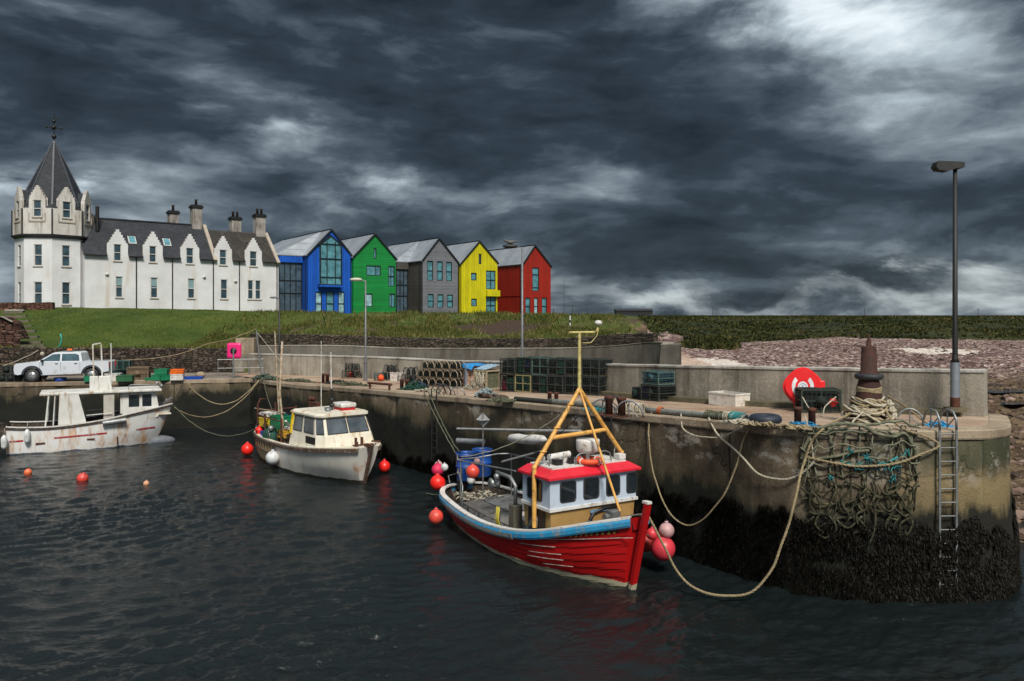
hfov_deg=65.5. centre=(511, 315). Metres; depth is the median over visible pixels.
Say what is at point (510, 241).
seagull
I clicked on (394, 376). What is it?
fish box
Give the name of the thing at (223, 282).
window
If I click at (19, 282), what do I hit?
window
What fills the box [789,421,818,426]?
rope heap
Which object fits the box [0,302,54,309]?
field wall
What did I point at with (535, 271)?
window
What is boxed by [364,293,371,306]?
window
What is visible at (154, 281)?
window
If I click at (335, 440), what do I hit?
fishing boat
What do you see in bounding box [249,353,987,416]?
parapet wall
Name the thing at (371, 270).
window
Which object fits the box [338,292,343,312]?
window
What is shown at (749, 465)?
mooring rope
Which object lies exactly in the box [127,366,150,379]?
creel
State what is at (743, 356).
ground
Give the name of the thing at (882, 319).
scrub
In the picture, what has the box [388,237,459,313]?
grey house
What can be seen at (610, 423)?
ladder
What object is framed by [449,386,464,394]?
hoop rail
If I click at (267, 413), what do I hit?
fish crate
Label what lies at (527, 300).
window
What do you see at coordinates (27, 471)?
mooring buoy
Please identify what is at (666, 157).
sky
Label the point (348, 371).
hooped creel
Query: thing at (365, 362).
street lamp
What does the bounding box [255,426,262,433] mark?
buoy fender
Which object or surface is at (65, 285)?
window
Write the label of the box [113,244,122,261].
window
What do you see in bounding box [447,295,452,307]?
window
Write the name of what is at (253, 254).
window
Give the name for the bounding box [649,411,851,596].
mooring rope
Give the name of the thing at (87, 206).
window
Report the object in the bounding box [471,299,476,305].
window
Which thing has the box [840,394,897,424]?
rope coil
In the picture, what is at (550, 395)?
bollard
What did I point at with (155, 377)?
fish crate
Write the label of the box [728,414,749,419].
pipe
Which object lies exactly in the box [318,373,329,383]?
bollard
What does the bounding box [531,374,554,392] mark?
creel
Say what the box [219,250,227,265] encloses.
window
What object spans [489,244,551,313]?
red house
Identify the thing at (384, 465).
buoy fender
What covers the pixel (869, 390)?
rope coil
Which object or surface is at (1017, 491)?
shore rocks
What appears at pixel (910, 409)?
hoop rail
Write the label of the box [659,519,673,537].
buoy fender
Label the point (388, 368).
hooped creel
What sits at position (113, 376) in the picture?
fish crate
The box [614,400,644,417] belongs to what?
hoop rail
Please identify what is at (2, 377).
creel
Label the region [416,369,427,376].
hooped creel
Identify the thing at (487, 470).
plastic barrel
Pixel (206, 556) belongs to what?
water
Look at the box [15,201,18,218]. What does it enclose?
window
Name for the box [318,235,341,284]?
bay window
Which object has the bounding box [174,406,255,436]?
mooring rope
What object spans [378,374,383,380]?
buoy fender
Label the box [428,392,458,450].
mooring rope
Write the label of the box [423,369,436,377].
hooped creel
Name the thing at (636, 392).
creel
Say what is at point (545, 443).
mooring rope
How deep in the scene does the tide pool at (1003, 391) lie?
57.98 m
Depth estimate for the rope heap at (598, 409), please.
25.78 m
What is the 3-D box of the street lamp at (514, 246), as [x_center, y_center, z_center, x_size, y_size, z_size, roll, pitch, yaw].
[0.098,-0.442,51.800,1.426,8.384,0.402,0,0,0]
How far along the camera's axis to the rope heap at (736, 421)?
21.15 m
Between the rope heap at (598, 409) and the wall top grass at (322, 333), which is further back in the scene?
the wall top grass at (322, 333)
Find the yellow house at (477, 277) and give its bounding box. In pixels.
[446,240,499,313]
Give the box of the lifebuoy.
[575,455,601,464]
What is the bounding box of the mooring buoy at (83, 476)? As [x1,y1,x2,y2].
[77,471,88,480]
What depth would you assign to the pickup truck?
47.94 m
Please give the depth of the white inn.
76.61 m
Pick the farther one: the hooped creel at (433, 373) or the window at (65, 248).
the window at (65, 248)
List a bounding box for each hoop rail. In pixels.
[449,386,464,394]
[588,399,616,414]
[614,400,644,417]
[897,408,924,424]
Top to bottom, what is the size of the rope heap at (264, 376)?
0.419 m
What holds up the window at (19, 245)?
in the white inn
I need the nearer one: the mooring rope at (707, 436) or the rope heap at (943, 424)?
the rope heap at (943, 424)
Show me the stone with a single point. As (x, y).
(200, 374)
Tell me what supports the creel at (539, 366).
on the creel at (539, 383)
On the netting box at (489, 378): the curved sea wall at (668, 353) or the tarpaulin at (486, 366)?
the tarpaulin at (486, 366)
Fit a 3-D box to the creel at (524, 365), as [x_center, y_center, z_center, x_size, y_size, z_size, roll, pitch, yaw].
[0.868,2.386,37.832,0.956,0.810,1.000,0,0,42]
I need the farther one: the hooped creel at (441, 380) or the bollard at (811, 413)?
the hooped creel at (441, 380)
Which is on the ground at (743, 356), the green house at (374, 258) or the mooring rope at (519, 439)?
the green house at (374, 258)
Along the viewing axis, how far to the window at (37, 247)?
72.50 m
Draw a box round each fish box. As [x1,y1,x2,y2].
[390,372,406,380]
[708,390,750,406]
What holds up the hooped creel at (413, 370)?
on the hooped creel
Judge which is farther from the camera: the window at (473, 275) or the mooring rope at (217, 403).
the window at (473, 275)
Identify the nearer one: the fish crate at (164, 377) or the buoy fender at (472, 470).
the buoy fender at (472, 470)
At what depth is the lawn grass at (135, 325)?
66.61 m
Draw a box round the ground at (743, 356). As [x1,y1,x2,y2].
[0,307,1023,541]
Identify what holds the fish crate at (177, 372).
on the fish crate at (176, 376)
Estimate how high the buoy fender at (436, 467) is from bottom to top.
0.543 m
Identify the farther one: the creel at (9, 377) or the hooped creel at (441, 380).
the creel at (9, 377)
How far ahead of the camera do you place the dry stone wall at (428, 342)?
58.04 m
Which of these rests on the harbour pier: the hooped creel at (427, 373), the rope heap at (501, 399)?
the rope heap at (501, 399)
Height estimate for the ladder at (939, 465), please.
4.387 m
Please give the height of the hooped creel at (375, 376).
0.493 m
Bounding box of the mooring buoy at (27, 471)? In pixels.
[24,468,31,474]
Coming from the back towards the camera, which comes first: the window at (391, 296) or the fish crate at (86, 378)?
the window at (391, 296)
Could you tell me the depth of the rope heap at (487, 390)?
33.31 m
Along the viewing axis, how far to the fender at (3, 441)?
39.43 m
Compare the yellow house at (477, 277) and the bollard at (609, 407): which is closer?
the bollard at (609, 407)
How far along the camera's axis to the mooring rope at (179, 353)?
53.41 m
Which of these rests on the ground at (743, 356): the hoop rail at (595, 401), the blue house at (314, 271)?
the blue house at (314, 271)
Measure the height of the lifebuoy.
0.203 m
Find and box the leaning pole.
[256,330,290,377]
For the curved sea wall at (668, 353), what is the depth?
55.54 m
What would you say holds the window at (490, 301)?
in the yellow house at (477, 277)
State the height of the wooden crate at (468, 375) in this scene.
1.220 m
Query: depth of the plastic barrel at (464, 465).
27.80 m
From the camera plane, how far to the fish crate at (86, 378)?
47.91 m
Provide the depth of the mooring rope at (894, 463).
19.45 m
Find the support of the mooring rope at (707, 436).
hanging from the harbour pier
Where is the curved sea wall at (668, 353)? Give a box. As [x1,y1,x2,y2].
[242,342,680,382]
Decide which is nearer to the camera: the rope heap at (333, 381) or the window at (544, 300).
the rope heap at (333, 381)
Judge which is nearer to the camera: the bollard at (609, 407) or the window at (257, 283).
the bollard at (609, 407)
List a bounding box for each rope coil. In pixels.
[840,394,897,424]
[856,386,881,393]
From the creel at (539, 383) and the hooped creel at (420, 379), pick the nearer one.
the creel at (539, 383)
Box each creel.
[0,374,5,381]
[1,365,13,373]
[6,374,13,381]
[14,375,22,381]
[117,360,131,374]
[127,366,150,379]
[342,370,354,377]
[345,363,357,370]
[352,363,360,370]
[374,372,387,379]
[383,364,395,372]
[403,366,418,374]
[407,374,419,382]
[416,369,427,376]
[416,377,427,382]
[420,360,432,368]
[422,378,435,385]
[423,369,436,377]
[427,360,439,368]
[429,369,442,377]
[429,378,438,385]
[434,360,447,368]
[436,369,446,377]
[436,378,448,386]
[442,360,453,369]
[443,370,453,377]
[443,378,452,385]
[449,361,463,369]
[450,369,464,378]
[450,378,463,386]
[500,358,522,374]
[500,374,521,391]
[515,374,538,392]
[516,356,538,374]
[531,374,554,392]
[532,356,553,375]
[547,375,570,393]
[548,358,570,375]
[565,358,589,376]
[565,376,584,394]
[582,358,612,376]
[582,375,606,395]
[632,386,642,399]
[641,383,675,401]
[642,370,674,384]
[795,387,841,412]
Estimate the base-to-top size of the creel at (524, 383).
0.800 m
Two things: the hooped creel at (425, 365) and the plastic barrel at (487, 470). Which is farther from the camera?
the hooped creel at (425, 365)
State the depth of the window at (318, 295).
95.17 m
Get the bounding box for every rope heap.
[252,373,281,380]
[282,378,317,382]
[325,380,345,383]
[332,381,371,386]
[400,381,425,390]
[413,380,428,387]
[414,388,441,392]
[474,387,495,396]
[486,396,515,402]
[581,406,604,411]
[718,418,755,425]
[739,421,817,429]
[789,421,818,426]
[924,421,954,426]
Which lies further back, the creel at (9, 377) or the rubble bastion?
the rubble bastion
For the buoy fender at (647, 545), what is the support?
hanging from the fishing boat at (564, 513)
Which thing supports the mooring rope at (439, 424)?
attached to the harbour pier
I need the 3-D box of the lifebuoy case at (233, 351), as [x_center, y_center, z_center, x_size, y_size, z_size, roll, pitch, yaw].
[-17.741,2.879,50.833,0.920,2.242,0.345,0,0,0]
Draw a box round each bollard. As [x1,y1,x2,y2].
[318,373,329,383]
[397,379,408,389]
[547,392,558,398]
[599,395,631,417]
[793,406,820,425]
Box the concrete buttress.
[232,338,258,371]
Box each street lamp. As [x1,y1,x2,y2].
[270,296,279,353]
[350,278,366,380]
[503,244,523,356]
[931,161,966,411]
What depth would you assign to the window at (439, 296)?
104.06 m
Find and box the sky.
[0,0,1023,314]
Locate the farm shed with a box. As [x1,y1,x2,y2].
[614,309,652,313]
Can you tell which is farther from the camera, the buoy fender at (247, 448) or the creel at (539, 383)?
the buoy fender at (247, 448)
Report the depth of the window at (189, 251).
80.18 m
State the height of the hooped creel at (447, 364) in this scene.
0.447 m
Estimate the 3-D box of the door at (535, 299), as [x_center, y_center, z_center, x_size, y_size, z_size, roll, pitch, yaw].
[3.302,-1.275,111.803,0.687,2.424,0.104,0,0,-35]
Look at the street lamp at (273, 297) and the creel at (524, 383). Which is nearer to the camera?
the creel at (524, 383)
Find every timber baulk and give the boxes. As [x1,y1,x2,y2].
[478,393,506,397]
[514,396,551,403]
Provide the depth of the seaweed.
19.67 m
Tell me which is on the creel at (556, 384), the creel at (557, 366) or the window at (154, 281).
the creel at (557, 366)
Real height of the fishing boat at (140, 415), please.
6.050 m
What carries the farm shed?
on the ground at (743, 356)
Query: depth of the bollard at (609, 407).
23.81 m
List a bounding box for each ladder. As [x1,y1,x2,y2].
[431,383,450,463]
[602,394,627,455]
[922,408,957,588]
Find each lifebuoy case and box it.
[227,343,240,377]
[782,367,824,406]
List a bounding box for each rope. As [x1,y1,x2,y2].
[0,329,255,364]
[174,380,259,417]
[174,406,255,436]
[184,379,258,404]
[424,392,465,469]
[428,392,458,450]
[460,400,579,456]
[514,414,579,453]
[648,412,749,525]
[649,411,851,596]
[680,413,748,437]
[708,417,815,480]
[801,396,835,416]
[804,415,813,464]
[807,411,939,467]
[852,411,921,427]
[887,395,937,426]
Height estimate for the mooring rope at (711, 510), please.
3.188 m
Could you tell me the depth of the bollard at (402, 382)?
40.06 m
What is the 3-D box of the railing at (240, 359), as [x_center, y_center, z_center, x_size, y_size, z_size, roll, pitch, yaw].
[-18.149,3.459,53.318,2.960,1.083,0.065,0,0,-15]
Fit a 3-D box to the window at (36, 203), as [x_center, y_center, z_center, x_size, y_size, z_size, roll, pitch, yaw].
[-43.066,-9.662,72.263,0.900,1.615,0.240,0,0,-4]
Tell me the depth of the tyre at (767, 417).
20.83 m
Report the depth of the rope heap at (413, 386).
39.51 m
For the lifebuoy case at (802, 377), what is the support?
on the harbour pier
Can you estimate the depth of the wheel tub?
48.04 m
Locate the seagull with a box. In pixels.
[502,239,517,243]
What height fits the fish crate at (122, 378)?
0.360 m
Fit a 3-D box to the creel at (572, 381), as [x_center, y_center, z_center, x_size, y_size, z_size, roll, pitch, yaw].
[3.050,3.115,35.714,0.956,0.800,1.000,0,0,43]
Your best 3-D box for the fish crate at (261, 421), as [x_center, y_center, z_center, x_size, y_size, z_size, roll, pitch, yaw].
[-12.001,5.170,38.738,0.440,0.420,0.586,0,0,-40]
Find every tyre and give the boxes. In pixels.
[749,413,781,423]
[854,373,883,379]
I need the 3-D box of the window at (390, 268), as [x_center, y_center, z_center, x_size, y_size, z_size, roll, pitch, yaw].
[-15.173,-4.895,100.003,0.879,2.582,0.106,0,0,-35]
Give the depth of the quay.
49.25 m
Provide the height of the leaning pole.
3.091 m
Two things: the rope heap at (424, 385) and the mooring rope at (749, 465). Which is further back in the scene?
the rope heap at (424, 385)
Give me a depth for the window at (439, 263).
104.06 m
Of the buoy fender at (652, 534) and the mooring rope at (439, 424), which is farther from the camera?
the mooring rope at (439, 424)
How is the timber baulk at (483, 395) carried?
on the harbour pier
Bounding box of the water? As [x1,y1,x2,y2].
[0,426,1023,680]
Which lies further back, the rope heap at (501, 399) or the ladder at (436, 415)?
the ladder at (436, 415)
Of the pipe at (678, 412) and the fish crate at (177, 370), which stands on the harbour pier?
the pipe at (678, 412)
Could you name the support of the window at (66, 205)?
in the white inn
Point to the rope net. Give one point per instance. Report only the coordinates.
(908, 435)
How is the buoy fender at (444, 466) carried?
hanging from the fishing boat at (564, 513)
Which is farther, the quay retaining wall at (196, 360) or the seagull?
the quay retaining wall at (196, 360)
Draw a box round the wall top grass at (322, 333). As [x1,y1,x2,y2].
[0,329,568,348]
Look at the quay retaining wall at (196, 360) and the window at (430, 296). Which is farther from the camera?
the window at (430, 296)
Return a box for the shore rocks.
[751,341,1023,541]
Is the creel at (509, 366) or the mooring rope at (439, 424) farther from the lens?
the creel at (509, 366)
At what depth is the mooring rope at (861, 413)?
20.62 m
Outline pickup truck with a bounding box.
[12,349,116,381]
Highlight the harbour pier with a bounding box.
[232,373,1013,600]
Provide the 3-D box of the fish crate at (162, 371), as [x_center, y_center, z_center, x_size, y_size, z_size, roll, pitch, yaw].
[-21.621,3.470,49.200,0.786,0.340,0.540,0,0,-6]
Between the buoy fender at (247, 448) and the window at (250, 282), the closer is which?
the buoy fender at (247, 448)
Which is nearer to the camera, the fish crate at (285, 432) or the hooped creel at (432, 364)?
the fish crate at (285, 432)
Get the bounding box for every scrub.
[637,315,1023,342]
[678,335,741,349]
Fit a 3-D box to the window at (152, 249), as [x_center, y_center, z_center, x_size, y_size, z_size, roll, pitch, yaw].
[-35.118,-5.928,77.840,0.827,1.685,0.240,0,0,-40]
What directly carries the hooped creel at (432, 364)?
on the hooped creel at (433, 373)
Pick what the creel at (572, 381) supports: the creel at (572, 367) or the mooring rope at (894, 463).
the creel at (572, 367)
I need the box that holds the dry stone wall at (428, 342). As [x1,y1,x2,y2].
[250,333,657,347]
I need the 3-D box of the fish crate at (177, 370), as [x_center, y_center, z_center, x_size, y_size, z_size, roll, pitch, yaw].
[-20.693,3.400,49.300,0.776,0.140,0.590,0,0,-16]
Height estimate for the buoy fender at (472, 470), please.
0.568 m
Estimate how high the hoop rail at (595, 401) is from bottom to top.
0.515 m
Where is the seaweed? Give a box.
[250,421,1021,603]
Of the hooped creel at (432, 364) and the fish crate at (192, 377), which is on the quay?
the fish crate at (192, 377)
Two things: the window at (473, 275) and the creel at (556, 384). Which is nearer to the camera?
the creel at (556, 384)
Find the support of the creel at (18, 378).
on the quay
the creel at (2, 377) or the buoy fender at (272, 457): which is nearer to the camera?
the buoy fender at (272, 457)
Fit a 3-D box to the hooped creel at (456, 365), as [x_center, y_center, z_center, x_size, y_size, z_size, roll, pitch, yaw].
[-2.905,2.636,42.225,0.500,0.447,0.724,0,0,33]
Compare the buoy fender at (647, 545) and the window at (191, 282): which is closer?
the buoy fender at (647, 545)
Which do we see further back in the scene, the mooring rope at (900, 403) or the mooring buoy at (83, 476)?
the mooring buoy at (83, 476)
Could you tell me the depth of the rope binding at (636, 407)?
25.22 m
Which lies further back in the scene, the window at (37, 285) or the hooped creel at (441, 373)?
the window at (37, 285)
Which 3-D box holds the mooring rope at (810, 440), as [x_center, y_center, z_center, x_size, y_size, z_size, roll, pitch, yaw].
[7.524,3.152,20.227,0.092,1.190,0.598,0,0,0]
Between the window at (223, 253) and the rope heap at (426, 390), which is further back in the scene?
the window at (223, 253)
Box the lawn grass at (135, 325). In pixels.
[1,307,316,347]
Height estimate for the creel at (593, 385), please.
0.800 m
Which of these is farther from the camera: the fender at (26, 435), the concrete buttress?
the concrete buttress
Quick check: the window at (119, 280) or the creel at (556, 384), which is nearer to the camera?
the creel at (556, 384)
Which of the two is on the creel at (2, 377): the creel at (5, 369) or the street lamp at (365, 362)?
the creel at (5, 369)
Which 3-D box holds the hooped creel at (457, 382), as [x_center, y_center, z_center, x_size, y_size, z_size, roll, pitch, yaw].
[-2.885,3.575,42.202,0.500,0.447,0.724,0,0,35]
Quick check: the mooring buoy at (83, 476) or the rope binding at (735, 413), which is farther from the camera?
the mooring buoy at (83, 476)
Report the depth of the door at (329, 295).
95.96 m
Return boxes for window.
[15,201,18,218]
[17,245,20,267]
[19,282,20,302]
[31,200,41,217]
[33,244,42,266]
[34,282,41,302]
[61,245,71,267]
[61,282,71,305]
[62,201,71,218]
[86,205,90,222]
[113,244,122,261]
[115,276,123,298]
[148,246,157,262]
[150,277,158,298]
[185,248,194,264]
[187,279,195,298]
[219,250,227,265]
[220,279,228,299]
[247,280,253,299]
[249,251,256,266]
[255,280,261,299]
[315,292,321,310]
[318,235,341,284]
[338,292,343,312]
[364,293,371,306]
[366,265,380,275]
[388,266,393,286]
[389,294,394,306]
[427,261,432,280]
[428,294,433,307]
[437,261,442,280]
[437,294,442,307]
[446,262,451,280]
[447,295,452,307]
[471,273,475,279]
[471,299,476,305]
[486,270,494,288]
[486,297,495,311]
[525,298,529,312]
[532,267,538,290]
[542,298,546,312]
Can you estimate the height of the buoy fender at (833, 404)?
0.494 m
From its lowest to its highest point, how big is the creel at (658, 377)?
0.500 m
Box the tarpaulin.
[462,363,485,369]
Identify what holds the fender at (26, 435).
hanging from the fishing boat at (140, 415)
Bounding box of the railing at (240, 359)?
[217,359,263,375]
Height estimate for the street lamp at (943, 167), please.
7.405 m
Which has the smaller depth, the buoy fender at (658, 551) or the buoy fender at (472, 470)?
the buoy fender at (658, 551)
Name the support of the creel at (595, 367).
on the creel at (593, 385)
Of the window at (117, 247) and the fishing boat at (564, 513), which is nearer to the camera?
the fishing boat at (564, 513)
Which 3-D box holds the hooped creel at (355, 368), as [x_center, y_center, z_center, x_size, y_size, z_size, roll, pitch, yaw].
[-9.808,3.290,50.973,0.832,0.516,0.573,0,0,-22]
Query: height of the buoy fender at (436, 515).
0.593 m
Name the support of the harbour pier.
on the ground at (743, 356)
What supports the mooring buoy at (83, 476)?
on the water
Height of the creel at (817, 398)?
0.740 m
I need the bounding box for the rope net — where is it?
[800,419,921,543]
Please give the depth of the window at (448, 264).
104.85 m
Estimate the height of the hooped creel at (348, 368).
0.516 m
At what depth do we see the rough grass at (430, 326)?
63.36 m
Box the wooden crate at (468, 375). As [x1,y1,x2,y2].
[457,365,482,385]
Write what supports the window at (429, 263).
in the grey house at (427, 274)
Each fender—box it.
[1,428,6,448]
[24,423,29,442]
[241,441,253,454]
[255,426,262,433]
[265,448,278,464]
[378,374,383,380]
[378,459,389,471]
[429,506,442,523]
[430,471,444,489]
[432,461,443,474]
[441,463,447,470]
[466,463,478,477]
[467,477,474,483]
[643,536,652,551]
[646,526,656,539]
[651,535,674,560]
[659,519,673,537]
[829,398,836,406]
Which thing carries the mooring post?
on the harbour pier
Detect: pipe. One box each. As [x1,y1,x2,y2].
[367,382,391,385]
[552,399,604,408]
[645,407,727,419]
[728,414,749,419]
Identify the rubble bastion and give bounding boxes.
[0,316,29,347]
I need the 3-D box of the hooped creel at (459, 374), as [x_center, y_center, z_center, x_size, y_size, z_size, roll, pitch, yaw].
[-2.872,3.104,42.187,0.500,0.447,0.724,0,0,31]
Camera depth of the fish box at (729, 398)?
28.21 m
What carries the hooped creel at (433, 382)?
on the harbour pier
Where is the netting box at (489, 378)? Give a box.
[474,369,499,389]
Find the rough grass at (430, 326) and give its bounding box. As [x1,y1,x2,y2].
[181,309,638,348]
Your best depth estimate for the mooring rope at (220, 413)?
46.90 m
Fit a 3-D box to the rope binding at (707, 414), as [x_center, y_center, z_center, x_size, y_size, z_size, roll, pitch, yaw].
[5.775,2.845,22.679,0.290,0.292,0.661,0,0,-35]
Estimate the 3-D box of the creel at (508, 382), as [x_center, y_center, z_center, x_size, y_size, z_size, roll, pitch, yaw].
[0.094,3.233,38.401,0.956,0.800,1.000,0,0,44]
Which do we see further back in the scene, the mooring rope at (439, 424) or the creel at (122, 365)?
the creel at (122, 365)
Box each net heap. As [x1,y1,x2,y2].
[463,380,481,389]
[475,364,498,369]
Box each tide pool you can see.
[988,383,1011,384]
[988,388,1023,392]
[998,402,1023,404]
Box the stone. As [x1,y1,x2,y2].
[196,372,204,376]
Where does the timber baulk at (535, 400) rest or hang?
on the harbour pier
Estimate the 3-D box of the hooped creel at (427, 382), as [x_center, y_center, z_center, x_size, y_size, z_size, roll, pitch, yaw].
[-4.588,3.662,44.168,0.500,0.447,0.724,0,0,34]
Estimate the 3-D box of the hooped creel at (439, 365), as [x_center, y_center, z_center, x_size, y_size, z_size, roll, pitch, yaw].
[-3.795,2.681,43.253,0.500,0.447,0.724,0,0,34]
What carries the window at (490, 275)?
in the yellow house at (477, 277)
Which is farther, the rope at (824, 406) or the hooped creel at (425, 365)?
the hooped creel at (425, 365)
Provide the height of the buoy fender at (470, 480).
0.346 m
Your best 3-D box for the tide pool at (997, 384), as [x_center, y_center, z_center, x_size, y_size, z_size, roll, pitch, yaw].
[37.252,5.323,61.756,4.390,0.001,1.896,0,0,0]
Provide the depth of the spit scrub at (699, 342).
95.97 m
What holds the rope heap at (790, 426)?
on the harbour pier
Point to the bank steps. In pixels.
(11, 311)
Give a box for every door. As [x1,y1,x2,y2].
[326,292,333,311]
[534,298,537,312]
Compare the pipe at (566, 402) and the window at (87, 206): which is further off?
the window at (87, 206)
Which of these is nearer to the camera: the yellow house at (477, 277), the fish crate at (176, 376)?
the fish crate at (176, 376)
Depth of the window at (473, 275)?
107.23 m
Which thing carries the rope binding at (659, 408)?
attached to the pipe at (678, 412)
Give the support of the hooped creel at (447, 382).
on the harbour pier
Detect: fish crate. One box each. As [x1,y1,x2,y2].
[84,375,94,381]
[104,373,121,380]
[115,375,134,381]
[151,374,165,379]
[154,368,169,374]
[160,374,169,380]
[170,371,184,373]
[170,373,184,379]
[171,369,184,371]
[184,376,202,379]
[258,417,269,426]
[260,411,276,416]
[269,414,290,431]
[277,429,290,437]
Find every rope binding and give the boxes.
[626,402,647,412]
[656,406,664,413]
[703,409,724,419]
[722,411,733,419]
[728,411,745,419]
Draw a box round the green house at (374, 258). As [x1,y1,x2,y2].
[341,233,397,313]
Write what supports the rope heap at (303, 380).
on the harbour pier
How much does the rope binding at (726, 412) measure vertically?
0.307 m
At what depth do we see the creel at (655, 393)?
30.82 m
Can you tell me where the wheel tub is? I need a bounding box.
[54,377,66,381]
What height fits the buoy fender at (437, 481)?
0.667 m
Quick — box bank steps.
[2,309,46,347]
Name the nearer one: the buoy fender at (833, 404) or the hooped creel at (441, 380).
the buoy fender at (833, 404)
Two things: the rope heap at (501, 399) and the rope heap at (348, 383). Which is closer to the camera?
the rope heap at (501, 399)
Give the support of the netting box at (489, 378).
on the harbour pier
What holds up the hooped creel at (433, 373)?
on the hooped creel at (433, 382)
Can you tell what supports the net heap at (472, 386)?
on the harbour pier
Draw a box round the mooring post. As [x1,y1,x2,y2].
[851,334,885,422]
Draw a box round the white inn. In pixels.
[11,114,279,311]
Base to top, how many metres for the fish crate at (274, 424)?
0.750 m
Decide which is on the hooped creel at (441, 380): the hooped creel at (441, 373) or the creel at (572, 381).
the hooped creel at (441, 373)
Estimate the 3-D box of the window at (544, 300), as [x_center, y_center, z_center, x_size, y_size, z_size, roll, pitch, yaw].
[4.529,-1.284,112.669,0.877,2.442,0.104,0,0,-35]
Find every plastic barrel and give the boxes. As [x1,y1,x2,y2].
[455,451,476,481]
[472,447,492,476]
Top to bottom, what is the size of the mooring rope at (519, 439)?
2.324 m
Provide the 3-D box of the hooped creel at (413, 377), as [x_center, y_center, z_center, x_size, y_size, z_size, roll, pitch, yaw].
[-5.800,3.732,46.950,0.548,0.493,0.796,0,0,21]
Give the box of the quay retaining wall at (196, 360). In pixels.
[0,347,241,386]
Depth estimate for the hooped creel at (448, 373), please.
42.53 m
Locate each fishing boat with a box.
[0,343,175,454]
[247,331,381,483]
[439,320,651,589]
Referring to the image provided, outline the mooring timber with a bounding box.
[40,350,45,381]
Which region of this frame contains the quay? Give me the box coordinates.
[0,372,250,428]
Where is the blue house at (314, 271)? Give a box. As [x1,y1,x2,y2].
[273,229,352,312]

